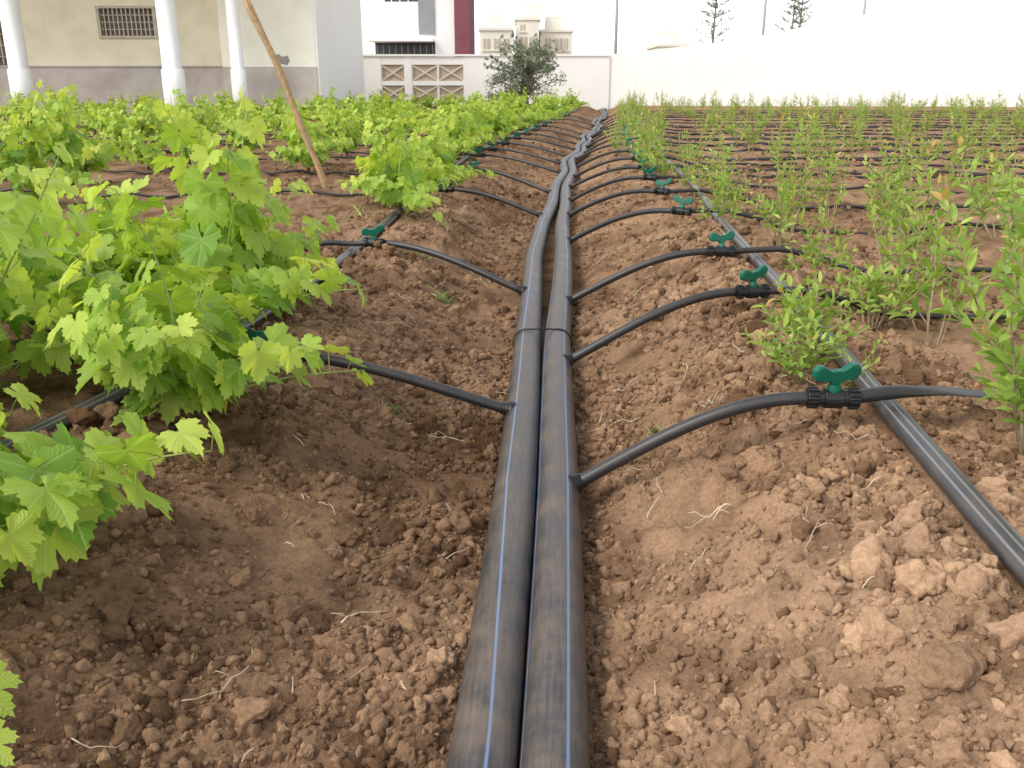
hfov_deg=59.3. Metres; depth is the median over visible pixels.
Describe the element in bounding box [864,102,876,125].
pomegranate sapling
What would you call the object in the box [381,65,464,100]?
breeze blocks
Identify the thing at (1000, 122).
pomegranate sapling
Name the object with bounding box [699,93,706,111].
pomegranate sapling
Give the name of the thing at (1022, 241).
pomegranate sapling
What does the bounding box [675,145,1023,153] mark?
drip line
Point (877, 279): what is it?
pomegranate sapling
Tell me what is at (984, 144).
pomegranate sapling
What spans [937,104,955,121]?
pomegranate sapling
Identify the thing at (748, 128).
pomegranate sapling
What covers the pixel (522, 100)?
grape vine
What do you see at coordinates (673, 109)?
pomegranate sapling
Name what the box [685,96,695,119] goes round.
pomegranate sapling
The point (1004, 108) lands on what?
pomegranate sapling
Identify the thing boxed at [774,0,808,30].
norfolk pine
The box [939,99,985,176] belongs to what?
pomegranate sapling
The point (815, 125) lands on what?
pomegranate sapling
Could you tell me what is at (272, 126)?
grape vine
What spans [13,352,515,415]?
irrigation hose
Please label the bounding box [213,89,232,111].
grape vine
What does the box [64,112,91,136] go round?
grape vine
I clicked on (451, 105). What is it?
grape vine
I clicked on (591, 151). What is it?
irrigation hose
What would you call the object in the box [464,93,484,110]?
grape vine
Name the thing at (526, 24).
distant house
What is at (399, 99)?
grape vine
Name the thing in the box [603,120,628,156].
pomegranate sapling
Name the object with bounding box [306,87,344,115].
grape vine
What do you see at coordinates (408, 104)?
grape vine
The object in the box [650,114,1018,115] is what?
drip line
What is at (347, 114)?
grape vine
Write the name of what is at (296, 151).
grape vine
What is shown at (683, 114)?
pomegranate sapling
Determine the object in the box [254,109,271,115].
grape vine
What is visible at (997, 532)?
distribution pipe
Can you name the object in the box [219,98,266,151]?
grape vine
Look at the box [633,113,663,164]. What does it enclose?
pomegranate sapling
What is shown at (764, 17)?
utility pole
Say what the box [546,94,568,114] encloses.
grape vine
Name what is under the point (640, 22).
sky
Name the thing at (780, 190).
pomegranate sapling
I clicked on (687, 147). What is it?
pomegranate sapling
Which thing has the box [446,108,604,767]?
water main pipe
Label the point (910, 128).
pomegranate sapling
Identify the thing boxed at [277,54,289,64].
bare plaster patch
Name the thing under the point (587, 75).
wall
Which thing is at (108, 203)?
grape vine
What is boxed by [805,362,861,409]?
irrigation valve
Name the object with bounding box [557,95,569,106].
grape vine
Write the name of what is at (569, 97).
grape vine
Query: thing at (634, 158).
irrigation valve
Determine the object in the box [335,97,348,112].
grape vine
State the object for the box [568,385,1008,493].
irrigation hose
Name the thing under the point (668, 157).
irrigation hose
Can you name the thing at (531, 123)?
irrigation hose
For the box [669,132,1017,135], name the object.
drip line
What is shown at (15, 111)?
grape vine
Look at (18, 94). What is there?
grape vine
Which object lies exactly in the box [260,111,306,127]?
grape vine
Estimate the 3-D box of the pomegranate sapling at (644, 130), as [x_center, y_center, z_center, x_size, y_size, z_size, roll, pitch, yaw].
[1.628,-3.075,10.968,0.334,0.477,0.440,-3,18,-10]
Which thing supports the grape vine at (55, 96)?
on the ground
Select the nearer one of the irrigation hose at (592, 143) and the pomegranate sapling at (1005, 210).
the pomegranate sapling at (1005, 210)
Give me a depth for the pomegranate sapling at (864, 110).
24.08 m
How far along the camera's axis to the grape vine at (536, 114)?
19.82 m
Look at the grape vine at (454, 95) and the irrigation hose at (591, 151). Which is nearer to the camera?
the irrigation hose at (591, 151)
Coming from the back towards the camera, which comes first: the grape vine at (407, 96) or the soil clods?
the grape vine at (407, 96)
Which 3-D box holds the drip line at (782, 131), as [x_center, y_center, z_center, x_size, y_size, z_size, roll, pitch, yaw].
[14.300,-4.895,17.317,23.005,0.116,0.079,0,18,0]
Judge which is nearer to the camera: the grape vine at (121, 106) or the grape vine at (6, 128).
the grape vine at (6, 128)
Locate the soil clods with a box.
[0,123,1023,767]
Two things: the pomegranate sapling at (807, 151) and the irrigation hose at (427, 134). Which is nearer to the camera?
the pomegranate sapling at (807, 151)
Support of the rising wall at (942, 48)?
on the ground
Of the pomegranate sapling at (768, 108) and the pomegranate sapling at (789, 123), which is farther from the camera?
the pomegranate sapling at (768, 108)
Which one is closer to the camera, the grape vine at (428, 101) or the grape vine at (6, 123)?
the grape vine at (6, 123)
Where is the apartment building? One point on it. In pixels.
(422, 26)
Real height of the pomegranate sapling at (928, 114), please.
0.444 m
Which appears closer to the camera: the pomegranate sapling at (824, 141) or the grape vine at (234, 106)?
the pomegranate sapling at (824, 141)
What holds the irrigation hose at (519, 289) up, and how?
on the water main pipe at (486, 727)
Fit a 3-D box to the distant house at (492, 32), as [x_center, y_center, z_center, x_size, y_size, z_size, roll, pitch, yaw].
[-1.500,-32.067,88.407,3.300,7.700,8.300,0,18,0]
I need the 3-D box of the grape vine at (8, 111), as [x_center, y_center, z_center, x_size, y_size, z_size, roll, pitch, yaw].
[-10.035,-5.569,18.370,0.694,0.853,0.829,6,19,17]
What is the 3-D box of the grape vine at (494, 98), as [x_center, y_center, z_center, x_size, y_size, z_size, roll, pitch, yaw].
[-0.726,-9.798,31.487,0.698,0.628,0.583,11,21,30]
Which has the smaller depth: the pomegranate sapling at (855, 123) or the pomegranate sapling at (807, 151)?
the pomegranate sapling at (807, 151)
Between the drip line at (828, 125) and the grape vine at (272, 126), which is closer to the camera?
the grape vine at (272, 126)
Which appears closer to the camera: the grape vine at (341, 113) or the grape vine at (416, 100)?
the grape vine at (341, 113)
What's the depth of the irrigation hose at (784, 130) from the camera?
17.28 m
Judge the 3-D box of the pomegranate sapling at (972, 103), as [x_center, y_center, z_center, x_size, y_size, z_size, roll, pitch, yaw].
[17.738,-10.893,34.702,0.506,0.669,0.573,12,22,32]
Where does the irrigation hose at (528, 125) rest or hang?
on the water main pipe at (486, 727)
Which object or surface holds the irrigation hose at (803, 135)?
on the water main pipe at (555, 726)
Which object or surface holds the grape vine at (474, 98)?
on the ground
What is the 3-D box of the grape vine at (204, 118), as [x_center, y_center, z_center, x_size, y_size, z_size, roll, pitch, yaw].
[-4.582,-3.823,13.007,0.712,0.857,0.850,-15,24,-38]
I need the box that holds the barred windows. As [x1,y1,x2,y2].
[0,6,157,64]
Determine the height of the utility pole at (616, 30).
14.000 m
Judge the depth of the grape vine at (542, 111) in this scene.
21.21 m
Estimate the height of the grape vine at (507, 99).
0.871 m
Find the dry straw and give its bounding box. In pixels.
[71,225,881,761]
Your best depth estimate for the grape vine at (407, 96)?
30.08 m
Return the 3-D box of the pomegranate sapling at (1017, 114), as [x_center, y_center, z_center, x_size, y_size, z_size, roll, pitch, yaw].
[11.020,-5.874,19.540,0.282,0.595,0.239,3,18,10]
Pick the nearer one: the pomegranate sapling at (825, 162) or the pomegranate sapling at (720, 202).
the pomegranate sapling at (720, 202)
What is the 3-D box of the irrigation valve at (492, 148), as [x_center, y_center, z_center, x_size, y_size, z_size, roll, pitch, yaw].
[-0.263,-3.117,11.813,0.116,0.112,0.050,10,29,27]
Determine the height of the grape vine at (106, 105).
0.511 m
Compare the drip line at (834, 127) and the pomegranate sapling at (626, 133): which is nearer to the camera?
the pomegranate sapling at (626, 133)
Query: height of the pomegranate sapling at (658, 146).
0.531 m
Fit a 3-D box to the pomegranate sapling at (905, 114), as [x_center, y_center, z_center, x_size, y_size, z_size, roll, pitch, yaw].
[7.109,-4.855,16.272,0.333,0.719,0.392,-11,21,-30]
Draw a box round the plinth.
[0,65,318,112]
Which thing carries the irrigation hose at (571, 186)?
on the water main pipe at (555, 726)
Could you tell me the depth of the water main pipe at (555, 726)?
1.76 m
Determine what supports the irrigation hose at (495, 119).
on the water main pipe at (486, 727)
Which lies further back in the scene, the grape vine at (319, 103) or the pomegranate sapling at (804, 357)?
the grape vine at (319, 103)
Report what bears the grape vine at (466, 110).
on the ground
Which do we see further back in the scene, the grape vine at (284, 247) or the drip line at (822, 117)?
the drip line at (822, 117)
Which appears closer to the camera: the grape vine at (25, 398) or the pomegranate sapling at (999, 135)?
the grape vine at (25, 398)
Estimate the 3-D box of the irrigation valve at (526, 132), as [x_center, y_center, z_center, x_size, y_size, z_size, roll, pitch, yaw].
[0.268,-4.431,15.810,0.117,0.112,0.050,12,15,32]
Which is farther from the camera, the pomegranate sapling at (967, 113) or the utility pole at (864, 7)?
the utility pole at (864, 7)
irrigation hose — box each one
[0,187,542,217]
[4,118,594,125]
[8,121,591,129]
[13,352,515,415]
[14,153,561,173]
[18,141,567,156]
[22,147,561,164]
[76,125,583,134]
[85,132,576,144]
[86,128,581,139]
[86,136,575,150]
[87,168,550,193]
[304,240,526,295]
[425,115,592,121]
[563,286,1017,366]
[565,246,1012,303]
[566,188,1012,217]
[567,175,1009,202]
[567,208,1017,243]
[568,164,1023,189]
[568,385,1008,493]
[572,155,1023,178]
[574,142,1023,160]
[575,148,1023,168]
[583,137,1023,152]
[585,132,1023,147]
[590,124,1016,137]
[590,128,1023,141]
[596,121,1017,131]
[600,113,1018,121]
[600,118,1017,128]
[602,115,1022,124]
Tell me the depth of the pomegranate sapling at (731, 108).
20.50 m
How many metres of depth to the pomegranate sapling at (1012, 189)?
3.39 m
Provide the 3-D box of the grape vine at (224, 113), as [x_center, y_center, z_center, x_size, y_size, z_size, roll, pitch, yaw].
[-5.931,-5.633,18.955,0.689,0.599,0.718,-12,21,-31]
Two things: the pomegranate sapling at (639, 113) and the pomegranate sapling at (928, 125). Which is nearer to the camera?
the pomegranate sapling at (928, 125)
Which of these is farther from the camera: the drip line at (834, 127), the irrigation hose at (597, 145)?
the drip line at (834, 127)
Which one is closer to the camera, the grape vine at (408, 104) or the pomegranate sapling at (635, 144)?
the pomegranate sapling at (635, 144)
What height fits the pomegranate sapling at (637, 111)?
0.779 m
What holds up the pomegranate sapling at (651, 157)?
on the ground
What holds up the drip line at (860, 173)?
on the ground
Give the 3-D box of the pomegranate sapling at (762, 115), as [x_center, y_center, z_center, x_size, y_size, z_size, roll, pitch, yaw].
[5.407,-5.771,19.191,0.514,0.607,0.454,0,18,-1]
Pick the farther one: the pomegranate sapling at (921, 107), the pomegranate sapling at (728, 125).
the pomegranate sapling at (921, 107)
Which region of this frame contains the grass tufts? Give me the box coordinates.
[383,220,661,433]
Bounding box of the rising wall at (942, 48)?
[608,0,1023,109]
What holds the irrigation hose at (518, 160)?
on the water main pipe at (486, 727)
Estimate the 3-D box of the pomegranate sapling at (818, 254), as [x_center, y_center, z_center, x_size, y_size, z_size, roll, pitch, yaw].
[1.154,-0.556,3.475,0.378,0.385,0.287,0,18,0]
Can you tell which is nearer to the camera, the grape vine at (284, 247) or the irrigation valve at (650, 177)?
the grape vine at (284, 247)
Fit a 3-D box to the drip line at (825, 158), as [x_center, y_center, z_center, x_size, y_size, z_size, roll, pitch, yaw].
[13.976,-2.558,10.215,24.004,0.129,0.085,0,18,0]
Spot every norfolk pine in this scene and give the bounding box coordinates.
[692,0,734,43]
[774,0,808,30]
[790,0,812,28]
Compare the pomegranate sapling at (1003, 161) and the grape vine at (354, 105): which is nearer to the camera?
the pomegranate sapling at (1003, 161)
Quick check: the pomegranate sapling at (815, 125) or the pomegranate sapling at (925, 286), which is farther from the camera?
the pomegranate sapling at (815, 125)
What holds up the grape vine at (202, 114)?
on the ground
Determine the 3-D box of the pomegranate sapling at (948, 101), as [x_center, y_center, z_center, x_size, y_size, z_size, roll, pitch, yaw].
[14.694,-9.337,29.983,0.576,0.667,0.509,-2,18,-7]
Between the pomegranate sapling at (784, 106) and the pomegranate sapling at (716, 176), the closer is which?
the pomegranate sapling at (716, 176)
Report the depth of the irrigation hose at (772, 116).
25.44 m
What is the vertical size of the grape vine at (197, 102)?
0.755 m
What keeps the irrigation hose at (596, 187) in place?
on the water main pipe at (555, 726)
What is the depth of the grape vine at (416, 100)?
35.96 m
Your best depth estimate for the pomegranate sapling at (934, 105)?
32.01 m
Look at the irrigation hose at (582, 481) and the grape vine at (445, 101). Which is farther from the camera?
the grape vine at (445, 101)
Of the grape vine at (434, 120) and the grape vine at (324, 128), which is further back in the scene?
the grape vine at (434, 120)
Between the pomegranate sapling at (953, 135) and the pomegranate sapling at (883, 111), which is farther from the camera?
the pomegranate sapling at (883, 111)
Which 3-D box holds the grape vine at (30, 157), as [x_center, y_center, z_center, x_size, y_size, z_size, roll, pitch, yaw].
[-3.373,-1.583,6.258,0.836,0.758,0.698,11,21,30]
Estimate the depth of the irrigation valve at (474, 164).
8.66 m
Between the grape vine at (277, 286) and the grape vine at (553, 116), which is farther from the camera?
the grape vine at (553, 116)
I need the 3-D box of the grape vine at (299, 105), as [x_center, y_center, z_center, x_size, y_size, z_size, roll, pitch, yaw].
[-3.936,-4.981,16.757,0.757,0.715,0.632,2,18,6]
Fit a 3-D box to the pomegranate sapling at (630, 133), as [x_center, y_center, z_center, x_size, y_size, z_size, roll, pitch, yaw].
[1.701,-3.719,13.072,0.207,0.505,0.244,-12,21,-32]
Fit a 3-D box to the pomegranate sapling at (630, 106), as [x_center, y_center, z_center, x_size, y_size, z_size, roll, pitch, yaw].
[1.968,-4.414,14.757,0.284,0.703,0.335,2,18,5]
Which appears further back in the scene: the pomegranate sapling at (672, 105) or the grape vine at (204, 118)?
the pomegranate sapling at (672, 105)
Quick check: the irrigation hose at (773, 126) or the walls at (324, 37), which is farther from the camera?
the walls at (324, 37)
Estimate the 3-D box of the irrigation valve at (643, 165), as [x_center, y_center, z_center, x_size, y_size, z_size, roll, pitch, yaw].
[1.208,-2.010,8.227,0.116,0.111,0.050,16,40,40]
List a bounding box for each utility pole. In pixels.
[614,0,618,53]
[761,0,766,35]
[862,0,866,13]
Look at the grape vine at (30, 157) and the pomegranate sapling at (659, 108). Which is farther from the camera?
the pomegranate sapling at (659, 108)
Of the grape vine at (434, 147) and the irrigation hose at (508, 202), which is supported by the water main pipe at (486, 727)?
the irrigation hose at (508, 202)
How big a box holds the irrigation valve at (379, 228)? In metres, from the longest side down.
0.118 x 0.117 x 0.050 m
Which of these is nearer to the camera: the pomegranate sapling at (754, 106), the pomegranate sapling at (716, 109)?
the pomegranate sapling at (716, 109)
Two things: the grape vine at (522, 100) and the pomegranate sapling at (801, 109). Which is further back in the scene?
the grape vine at (522, 100)
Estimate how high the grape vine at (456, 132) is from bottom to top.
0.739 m
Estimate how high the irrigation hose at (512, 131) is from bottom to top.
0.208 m
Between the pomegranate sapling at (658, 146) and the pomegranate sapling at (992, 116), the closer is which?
the pomegranate sapling at (658, 146)
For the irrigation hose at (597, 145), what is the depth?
12.91 m
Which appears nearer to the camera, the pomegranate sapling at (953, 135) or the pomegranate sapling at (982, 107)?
the pomegranate sapling at (953, 135)
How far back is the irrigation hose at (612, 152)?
10.45 m
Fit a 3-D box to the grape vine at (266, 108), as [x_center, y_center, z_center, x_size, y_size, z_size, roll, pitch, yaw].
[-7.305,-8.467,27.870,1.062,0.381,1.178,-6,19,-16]
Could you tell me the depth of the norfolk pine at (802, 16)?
75.82 m
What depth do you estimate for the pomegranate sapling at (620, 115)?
16.29 m
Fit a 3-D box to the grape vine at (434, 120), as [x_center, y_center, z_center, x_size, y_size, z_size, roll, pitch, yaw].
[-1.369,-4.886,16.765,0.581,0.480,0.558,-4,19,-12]
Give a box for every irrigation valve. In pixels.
[245,325,272,339]
[361,224,384,247]
[439,179,453,192]
[469,160,480,172]
[475,146,484,156]
[487,142,495,150]
[501,136,508,144]
[513,132,519,139]
[524,129,530,134]
[624,138,632,145]
[632,149,642,160]
[637,158,650,169]
[643,166,657,180]
[654,178,671,195]
[672,195,692,215]
[707,231,735,256]
[735,265,770,298]
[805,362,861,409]
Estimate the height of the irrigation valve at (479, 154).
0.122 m
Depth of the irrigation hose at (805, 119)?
22.98 m
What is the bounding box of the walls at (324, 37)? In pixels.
[0,0,364,106]
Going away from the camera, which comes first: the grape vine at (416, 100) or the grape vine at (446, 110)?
the grape vine at (446, 110)
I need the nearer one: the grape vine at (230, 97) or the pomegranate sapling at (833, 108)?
the grape vine at (230, 97)
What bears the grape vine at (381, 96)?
on the ground
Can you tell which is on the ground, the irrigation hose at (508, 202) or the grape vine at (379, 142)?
the grape vine at (379, 142)
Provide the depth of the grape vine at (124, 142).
10.61 m
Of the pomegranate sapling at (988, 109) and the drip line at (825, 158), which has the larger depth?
the pomegranate sapling at (988, 109)
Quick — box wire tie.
[513,327,571,356]
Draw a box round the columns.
[0,0,247,107]
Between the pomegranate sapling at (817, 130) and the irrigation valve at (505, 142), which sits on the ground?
the pomegranate sapling at (817, 130)
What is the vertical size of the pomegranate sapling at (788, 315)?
0.303 m
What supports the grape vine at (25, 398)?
on the ground
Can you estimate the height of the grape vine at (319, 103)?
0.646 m
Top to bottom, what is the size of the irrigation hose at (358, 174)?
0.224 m
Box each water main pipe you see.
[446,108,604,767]
[519,108,607,767]
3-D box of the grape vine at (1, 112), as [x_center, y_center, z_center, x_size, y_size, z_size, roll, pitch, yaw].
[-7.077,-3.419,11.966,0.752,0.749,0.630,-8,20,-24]
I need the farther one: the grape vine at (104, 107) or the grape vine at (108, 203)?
the grape vine at (104, 107)
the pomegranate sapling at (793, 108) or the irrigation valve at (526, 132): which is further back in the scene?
the pomegranate sapling at (793, 108)
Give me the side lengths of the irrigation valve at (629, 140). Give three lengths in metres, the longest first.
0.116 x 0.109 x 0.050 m
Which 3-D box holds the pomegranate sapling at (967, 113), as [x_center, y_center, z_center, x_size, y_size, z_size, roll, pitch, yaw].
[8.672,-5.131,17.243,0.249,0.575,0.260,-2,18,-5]
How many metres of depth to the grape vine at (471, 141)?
9.50 m
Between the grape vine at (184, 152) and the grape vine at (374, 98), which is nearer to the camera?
the grape vine at (184, 152)
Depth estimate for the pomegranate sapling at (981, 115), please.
19.22 m
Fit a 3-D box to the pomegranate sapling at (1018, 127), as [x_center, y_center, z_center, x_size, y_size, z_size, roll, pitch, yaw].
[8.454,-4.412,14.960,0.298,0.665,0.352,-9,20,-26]
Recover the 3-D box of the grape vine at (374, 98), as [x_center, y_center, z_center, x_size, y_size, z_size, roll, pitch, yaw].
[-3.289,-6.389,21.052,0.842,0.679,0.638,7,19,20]
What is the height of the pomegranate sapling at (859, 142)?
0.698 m
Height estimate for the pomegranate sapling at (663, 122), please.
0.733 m
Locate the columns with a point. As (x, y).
(20, 78)
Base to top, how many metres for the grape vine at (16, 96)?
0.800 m
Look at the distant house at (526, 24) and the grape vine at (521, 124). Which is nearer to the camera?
the grape vine at (521, 124)
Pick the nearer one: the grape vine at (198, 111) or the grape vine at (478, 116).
the grape vine at (478, 116)
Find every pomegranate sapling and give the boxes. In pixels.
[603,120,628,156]
[606,114,624,130]
[609,126,621,140]
[616,102,628,128]
[619,117,632,141]
[620,89,639,131]
[623,121,667,161]
[624,93,639,129]
[625,99,647,123]
[625,110,637,137]
[628,91,635,113]
[629,95,678,186]
[630,108,660,137]
[631,112,662,142]
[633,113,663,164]
[638,103,652,120]
[646,109,671,152]
[648,92,673,137]
[651,91,672,121]
[666,96,674,110]
[666,133,744,197]
[668,97,684,116]
[668,120,724,168]
[681,99,690,118]
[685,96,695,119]
[689,101,697,120]
[690,157,747,223]
[695,109,723,137]
[696,98,709,121]
[697,115,752,208]
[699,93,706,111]
[704,98,718,126]
[708,97,722,132]
[719,106,748,142]
[723,115,732,131]
[727,93,740,122]
[733,110,815,245]
[736,94,765,151]
[740,317,887,386]
[745,99,764,114]
[750,105,823,231]
[750,267,868,368]
[752,107,773,130]
[754,98,778,123]
[761,127,785,161]
[765,100,773,114]
[770,104,799,135]
[774,190,857,283]
[775,94,789,116]
[786,101,800,114]
[788,112,823,166]
[792,93,797,106]
[793,105,807,124]
[797,102,803,119]
[802,115,862,215]
[805,243,957,329]
[807,99,826,135]
[807,100,823,125]
[808,97,834,145]
[809,133,854,177]
[814,126,833,151]
[820,92,839,129]
[830,99,839,112]
[841,97,851,121]
[842,101,873,137]
[847,96,873,117]
[847,99,876,157]
[848,108,867,127]
[859,104,935,233]
[860,136,928,262]
[863,124,910,196]
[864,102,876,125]
[865,140,1023,288]
[876,98,882,114]
[876,136,1018,345]
[879,91,889,121]
[885,105,909,142]
[886,87,894,109]
[888,89,904,123]
[890,94,900,127]
[892,95,914,132]
[892,99,922,147]
[898,92,905,113]
[916,100,928,112]
[917,102,937,133]
[918,119,956,167]
[922,105,938,124]
[927,178,1023,454]
[930,98,939,110]
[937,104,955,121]
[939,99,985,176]
[945,93,960,112]
[949,100,959,123]
[950,94,982,154]
[954,148,1023,238]
[959,101,973,125]
[968,92,977,108]
[969,118,996,164]
[976,102,986,124]
[977,97,990,120]
[981,103,1009,126]
[983,120,998,138]
[984,102,993,115]
[984,128,1022,198]
[985,110,1015,132]
[987,150,1023,262]
[989,96,1002,114]
[991,90,1006,117]
[991,161,1023,264]
[996,108,1019,149]
[999,166,1023,221]
[999,212,1023,305]
[1000,96,1008,111]
[1009,98,1023,135]
[1013,93,1023,114]
[1013,102,1023,122]
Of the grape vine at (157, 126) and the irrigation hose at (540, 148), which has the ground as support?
the grape vine at (157, 126)
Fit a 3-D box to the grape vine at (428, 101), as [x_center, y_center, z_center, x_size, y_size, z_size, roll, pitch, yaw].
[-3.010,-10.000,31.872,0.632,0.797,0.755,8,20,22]
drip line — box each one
[641,109,1018,110]
[644,112,1023,113]
[650,111,1020,112]
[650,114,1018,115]
[651,116,1022,118]
[659,125,1023,128]
[664,119,1012,120]
[664,121,1001,123]
[664,135,1023,139]
[665,128,1022,131]
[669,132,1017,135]
[669,141,1023,146]
[673,124,1012,126]
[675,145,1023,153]
[686,153,1023,163]
[701,166,1023,175]
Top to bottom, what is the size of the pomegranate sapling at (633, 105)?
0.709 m
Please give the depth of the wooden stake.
7.49 m
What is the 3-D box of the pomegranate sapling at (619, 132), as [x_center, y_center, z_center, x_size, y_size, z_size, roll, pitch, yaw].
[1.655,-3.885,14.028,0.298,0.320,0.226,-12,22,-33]
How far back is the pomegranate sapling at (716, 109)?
17.15 m
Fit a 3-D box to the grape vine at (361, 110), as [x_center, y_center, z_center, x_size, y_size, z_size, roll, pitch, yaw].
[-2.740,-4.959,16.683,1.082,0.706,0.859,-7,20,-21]
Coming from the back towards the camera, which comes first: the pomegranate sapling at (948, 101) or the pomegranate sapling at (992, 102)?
the pomegranate sapling at (948, 101)
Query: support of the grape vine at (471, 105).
on the ground
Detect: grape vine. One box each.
[0,99,101,198]
[0,103,7,135]
[0,121,23,130]
[0,124,100,146]
[0,142,104,389]
[0,151,10,172]
[0,166,183,333]
[0,248,367,389]
[0,382,41,440]
[0,408,224,592]
[0,660,22,766]
[1,90,38,117]
[3,93,38,125]
[4,91,25,110]
[6,175,373,430]
[9,91,39,104]
[16,80,144,185]
[20,89,70,120]
[29,123,120,151]
[42,86,68,104]
[46,221,177,269]
[48,86,312,314]
[50,176,186,280]
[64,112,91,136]
[68,93,84,109]
[75,107,101,133]
[78,100,118,122]
[79,107,125,132]
[81,97,94,112]
[86,102,112,111]
[89,109,144,146]
[89,124,135,155]
[101,101,113,110]
[104,99,130,122]
[109,93,126,108]
[110,128,169,169]
[124,91,167,140]
[126,92,143,111]
[133,90,160,107]
[133,103,215,148]
[159,119,222,163]
[165,88,227,135]
[170,94,200,122]
[175,178,363,288]
[193,93,212,109]
[194,106,220,132]
[196,110,227,120]
[208,111,244,126]
[210,105,236,136]
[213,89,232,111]
[213,102,245,121]
[217,93,241,111]
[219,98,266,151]
[224,99,239,111]
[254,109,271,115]
[257,88,289,115]
[258,104,274,111]
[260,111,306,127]
[262,112,286,135]
[265,111,353,170]
[268,107,311,143]
[271,103,340,146]
[283,99,322,126]
[297,96,322,112]
[303,109,355,123]
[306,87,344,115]
[309,95,324,113]
[316,98,373,155]
[317,103,343,138]
[331,104,357,125]
[334,120,473,194]
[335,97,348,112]
[336,91,358,106]
[339,94,406,147]
[341,98,361,112]
[344,97,387,125]
[350,117,465,221]
[364,96,381,112]
[367,95,397,128]
[370,89,390,104]
[371,93,383,107]
[377,94,418,138]
[383,91,405,114]
[390,120,467,159]
[392,101,428,121]
[402,106,422,134]
[403,93,421,108]
[406,90,422,106]
[410,116,498,186]
[414,111,491,161]
[417,90,436,109]
[427,98,484,158]
[427,109,449,128]
[435,108,452,116]
[436,110,504,152]
[438,93,453,107]
[442,92,456,105]
[442,94,475,111]
[443,95,473,119]
[450,95,490,134]
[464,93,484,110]
[465,101,475,112]
[466,91,482,106]
[470,92,517,139]
[483,92,527,133]
[489,95,498,105]
[490,89,516,115]
[503,99,532,128]
[506,108,531,133]
[509,87,527,112]
[521,112,549,128]
[525,104,547,124]
[526,94,540,110]
[527,111,562,120]
[530,97,555,123]
[535,89,558,110]
[538,94,566,114]
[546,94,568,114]
[556,88,581,108]
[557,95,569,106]
[557,104,578,114]
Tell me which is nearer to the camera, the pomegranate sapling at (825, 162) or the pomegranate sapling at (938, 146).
the pomegranate sapling at (825, 162)
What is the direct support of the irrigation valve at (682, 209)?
attached to the irrigation hose at (572, 239)
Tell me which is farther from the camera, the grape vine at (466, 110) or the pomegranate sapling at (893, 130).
the grape vine at (466, 110)
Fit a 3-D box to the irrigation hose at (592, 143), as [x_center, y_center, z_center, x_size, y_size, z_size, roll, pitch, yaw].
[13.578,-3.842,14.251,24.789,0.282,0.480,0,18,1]
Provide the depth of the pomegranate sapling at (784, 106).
23.47 m
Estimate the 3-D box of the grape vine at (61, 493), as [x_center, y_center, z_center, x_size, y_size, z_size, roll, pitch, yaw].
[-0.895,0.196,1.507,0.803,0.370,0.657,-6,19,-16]
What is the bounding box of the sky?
[360,0,939,53]
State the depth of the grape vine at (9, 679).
1.12 m
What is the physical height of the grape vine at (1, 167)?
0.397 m
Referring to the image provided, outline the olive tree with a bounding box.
[483,31,566,105]
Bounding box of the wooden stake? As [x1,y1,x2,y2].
[243,0,329,189]
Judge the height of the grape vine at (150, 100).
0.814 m
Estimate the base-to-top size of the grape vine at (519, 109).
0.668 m
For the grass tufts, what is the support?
on the ground
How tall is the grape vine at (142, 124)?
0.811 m
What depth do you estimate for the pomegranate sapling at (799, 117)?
20.25 m
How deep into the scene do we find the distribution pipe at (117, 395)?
2.38 m
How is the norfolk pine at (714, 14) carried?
on the ground
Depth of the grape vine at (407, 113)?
13.94 m
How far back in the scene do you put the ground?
2.00 m
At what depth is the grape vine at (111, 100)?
28.75 m
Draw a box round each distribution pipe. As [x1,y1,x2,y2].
[0,108,577,448]
[632,108,1023,587]
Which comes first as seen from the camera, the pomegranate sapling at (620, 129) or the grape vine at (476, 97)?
the pomegranate sapling at (620, 129)
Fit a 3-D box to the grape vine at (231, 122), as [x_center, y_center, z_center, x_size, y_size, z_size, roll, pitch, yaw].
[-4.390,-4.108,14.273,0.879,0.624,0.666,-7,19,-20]
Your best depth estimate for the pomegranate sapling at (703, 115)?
19.71 m
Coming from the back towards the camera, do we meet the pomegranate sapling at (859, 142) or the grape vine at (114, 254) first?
the pomegranate sapling at (859, 142)
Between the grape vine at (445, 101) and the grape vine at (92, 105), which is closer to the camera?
the grape vine at (92, 105)
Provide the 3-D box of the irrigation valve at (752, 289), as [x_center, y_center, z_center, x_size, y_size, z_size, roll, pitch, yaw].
[0.840,-0.355,3.136,0.117,0.114,0.050,-3,17,-10]
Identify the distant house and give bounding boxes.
[478,14,513,53]
[514,4,540,52]
[539,16,573,53]
[645,30,690,49]
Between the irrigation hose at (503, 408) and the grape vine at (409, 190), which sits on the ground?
the grape vine at (409, 190)
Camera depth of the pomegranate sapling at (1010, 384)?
1.80 m
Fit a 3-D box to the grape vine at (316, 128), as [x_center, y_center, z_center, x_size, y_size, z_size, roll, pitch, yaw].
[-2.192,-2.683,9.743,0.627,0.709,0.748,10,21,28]
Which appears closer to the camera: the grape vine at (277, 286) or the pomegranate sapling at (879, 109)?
the grape vine at (277, 286)
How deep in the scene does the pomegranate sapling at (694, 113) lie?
21.22 m
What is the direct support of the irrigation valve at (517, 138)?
attached to the irrigation hose at (549, 142)
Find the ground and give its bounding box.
[0,105,1023,767]
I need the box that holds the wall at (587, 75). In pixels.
[363,54,609,109]
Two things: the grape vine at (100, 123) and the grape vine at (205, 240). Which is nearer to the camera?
the grape vine at (205, 240)
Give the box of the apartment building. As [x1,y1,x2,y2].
[367,0,474,56]
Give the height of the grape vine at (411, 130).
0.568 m
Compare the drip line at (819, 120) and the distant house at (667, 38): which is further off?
the distant house at (667, 38)

